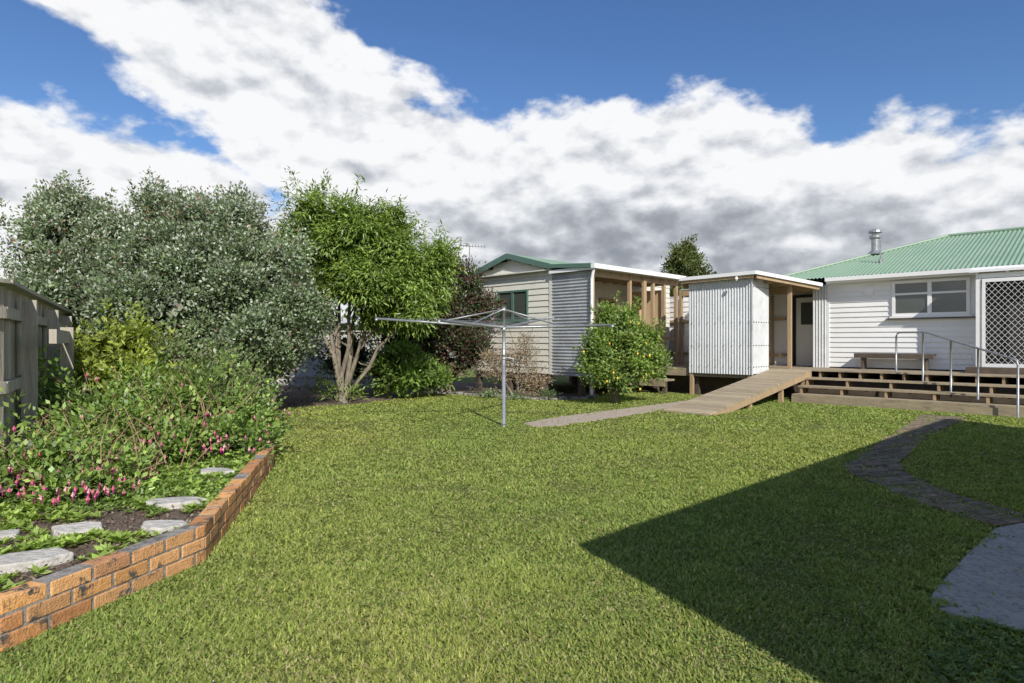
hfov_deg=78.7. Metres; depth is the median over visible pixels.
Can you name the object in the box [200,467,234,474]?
stepping stone
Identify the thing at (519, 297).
gable window glass
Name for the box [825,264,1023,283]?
gutter and fascia
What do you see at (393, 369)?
green shrub
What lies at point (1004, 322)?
diamond screen
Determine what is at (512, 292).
gable window frame
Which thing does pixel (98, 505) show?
groundcover plant
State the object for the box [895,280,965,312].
window glass
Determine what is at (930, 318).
sill
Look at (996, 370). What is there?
door step
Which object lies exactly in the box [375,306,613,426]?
rotary clothesline
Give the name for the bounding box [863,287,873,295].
wall vent
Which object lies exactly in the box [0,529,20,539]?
stepping stone
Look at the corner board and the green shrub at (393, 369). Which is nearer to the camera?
the green shrub at (393, 369)
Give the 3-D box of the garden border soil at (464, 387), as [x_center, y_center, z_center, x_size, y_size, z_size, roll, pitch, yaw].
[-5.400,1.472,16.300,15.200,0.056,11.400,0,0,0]
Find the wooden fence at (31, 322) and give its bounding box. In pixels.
[0,278,76,448]
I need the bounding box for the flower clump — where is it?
[472,384,563,399]
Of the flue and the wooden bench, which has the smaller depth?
the wooden bench
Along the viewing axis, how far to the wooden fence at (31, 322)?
6.17 m
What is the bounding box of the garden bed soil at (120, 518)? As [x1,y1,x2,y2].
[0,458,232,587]
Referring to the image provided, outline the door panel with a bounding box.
[796,297,812,365]
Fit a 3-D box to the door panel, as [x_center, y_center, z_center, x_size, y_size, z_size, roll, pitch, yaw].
[8.772,-0.290,18.424,0.750,2.020,0.060,0,0,45]
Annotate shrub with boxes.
[38,296,196,416]
[59,302,287,428]
[220,328,381,398]
[354,332,461,397]
[474,322,557,398]
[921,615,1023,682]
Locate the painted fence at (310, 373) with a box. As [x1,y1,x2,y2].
[271,331,436,384]
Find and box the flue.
[868,229,883,262]
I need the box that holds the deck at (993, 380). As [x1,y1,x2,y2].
[807,366,1023,384]
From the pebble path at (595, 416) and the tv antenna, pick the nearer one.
the pebble path at (595, 416)
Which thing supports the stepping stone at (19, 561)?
on the garden bed soil at (120, 518)
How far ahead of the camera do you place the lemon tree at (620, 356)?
14.34 m
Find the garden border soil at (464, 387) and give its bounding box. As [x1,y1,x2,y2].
[260,383,586,411]
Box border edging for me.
[432,392,597,399]
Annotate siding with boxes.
[792,275,1022,369]
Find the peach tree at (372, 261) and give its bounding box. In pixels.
[265,167,477,402]
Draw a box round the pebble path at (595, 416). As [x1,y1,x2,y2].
[522,400,687,426]
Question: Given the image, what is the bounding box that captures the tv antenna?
[463,244,484,265]
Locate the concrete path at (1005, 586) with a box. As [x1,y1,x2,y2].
[930,523,1023,635]
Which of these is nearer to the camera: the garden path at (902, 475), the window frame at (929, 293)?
the garden path at (902, 475)
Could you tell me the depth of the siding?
16.27 m
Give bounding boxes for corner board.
[826,283,829,367]
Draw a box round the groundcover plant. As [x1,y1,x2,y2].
[0,445,259,512]
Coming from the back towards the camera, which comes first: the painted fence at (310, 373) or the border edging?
the painted fence at (310, 373)
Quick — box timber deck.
[632,363,1023,416]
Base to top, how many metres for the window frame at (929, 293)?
0.950 m
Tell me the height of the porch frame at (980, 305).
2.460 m
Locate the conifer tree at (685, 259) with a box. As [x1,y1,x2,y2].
[659,234,717,296]
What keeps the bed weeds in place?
on the garden bed soil at (120, 518)
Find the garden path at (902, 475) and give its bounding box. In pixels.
[844,414,1023,526]
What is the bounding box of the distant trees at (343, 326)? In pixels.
[319,307,433,355]
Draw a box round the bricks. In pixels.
[0,442,273,651]
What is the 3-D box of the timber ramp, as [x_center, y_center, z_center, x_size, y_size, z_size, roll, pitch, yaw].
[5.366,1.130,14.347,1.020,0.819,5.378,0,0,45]
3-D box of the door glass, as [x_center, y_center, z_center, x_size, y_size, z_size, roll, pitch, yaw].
[8.740,-0.825,18.392,0.450,0.650,0.031,0,0,45]
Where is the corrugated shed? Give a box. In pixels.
[689,277,768,394]
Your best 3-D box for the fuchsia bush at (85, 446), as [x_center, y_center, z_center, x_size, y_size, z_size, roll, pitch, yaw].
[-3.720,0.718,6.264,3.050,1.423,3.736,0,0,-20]
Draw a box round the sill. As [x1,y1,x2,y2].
[886,316,975,319]
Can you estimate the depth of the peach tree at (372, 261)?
14.25 m
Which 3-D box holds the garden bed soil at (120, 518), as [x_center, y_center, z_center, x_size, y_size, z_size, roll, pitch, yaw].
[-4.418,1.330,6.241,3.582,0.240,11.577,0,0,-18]
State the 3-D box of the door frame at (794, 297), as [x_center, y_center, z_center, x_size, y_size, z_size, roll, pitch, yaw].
[8.750,-0.330,18.417,0.930,2.100,0.100,0,0,45]
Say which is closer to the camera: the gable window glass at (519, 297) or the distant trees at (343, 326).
the gable window glass at (519, 297)
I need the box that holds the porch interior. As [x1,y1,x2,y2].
[985,280,1023,363]
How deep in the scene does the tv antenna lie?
20.59 m
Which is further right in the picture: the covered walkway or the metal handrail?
the metal handrail
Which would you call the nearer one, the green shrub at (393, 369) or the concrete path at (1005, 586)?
the concrete path at (1005, 586)
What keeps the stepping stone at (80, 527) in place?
on the garden bed soil at (120, 518)
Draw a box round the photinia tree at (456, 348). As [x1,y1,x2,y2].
[356,255,506,391]
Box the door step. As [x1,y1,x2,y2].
[965,367,1023,374]
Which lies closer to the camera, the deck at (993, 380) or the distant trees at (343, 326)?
the deck at (993, 380)
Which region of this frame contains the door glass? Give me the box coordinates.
[801,302,812,324]
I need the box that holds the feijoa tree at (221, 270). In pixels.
[0,166,343,393]
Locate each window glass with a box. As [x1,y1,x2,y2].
[499,291,525,319]
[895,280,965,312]
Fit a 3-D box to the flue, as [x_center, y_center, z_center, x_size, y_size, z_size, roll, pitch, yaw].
[10.492,-2.720,17.866,0.468,1.140,1.474,0,0,19]
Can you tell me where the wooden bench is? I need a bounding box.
[854,353,935,370]
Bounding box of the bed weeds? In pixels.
[0,449,264,591]
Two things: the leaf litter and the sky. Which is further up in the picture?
the sky
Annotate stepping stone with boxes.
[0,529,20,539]
[0,547,73,573]
[51,521,102,537]
[141,520,186,535]
[146,497,206,508]
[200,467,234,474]
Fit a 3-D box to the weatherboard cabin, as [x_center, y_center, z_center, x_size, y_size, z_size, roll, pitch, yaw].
[2.744,-0.558,19.693,5.770,4.017,6.270,0,0,45]
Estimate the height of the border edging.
0.118 m
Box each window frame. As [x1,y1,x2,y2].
[495,289,528,322]
[889,277,972,317]
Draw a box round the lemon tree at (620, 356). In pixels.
[570,290,682,402]
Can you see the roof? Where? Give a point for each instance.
(993, 247)
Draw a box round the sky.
[0,0,1023,327]
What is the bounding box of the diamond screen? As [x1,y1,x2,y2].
[985,280,1023,363]
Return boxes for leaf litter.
[267,391,547,415]
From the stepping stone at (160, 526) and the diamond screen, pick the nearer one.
the stepping stone at (160, 526)
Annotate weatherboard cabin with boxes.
[471,253,685,395]
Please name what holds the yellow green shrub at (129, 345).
on the garden bed soil at (120, 518)
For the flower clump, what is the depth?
15.48 m
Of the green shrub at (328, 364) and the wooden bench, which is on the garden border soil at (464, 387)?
the green shrub at (328, 364)
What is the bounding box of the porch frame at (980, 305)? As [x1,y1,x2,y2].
[969,266,1023,367]
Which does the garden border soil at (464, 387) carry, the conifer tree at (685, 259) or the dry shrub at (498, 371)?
the dry shrub at (498, 371)
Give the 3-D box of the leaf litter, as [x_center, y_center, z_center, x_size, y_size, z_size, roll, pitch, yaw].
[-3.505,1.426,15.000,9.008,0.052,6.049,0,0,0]
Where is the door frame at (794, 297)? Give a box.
[792,294,812,365]
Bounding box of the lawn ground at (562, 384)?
[0,362,1023,682]
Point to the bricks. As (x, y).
(110, 563)
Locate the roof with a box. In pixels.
[784,226,1023,283]
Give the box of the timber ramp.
[663,369,811,415]
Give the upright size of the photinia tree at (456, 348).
4.203 m
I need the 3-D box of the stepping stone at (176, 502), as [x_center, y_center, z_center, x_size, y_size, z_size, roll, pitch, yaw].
[-2.548,1.228,4.758,0.423,0.065,0.231,0,0,-18]
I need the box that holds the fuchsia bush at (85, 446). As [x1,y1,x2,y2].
[0,343,297,510]
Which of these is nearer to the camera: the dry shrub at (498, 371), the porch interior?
the porch interior
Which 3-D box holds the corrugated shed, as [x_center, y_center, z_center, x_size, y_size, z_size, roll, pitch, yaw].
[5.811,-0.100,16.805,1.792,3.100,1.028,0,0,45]
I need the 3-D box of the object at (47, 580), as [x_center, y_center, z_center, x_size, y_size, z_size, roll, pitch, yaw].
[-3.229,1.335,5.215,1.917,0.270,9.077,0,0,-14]
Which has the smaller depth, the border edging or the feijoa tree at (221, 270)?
the feijoa tree at (221, 270)
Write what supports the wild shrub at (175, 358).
on the garden bed soil at (120, 518)
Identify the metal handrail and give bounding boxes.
[894,331,1018,417]
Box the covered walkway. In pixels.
[669,270,826,368]

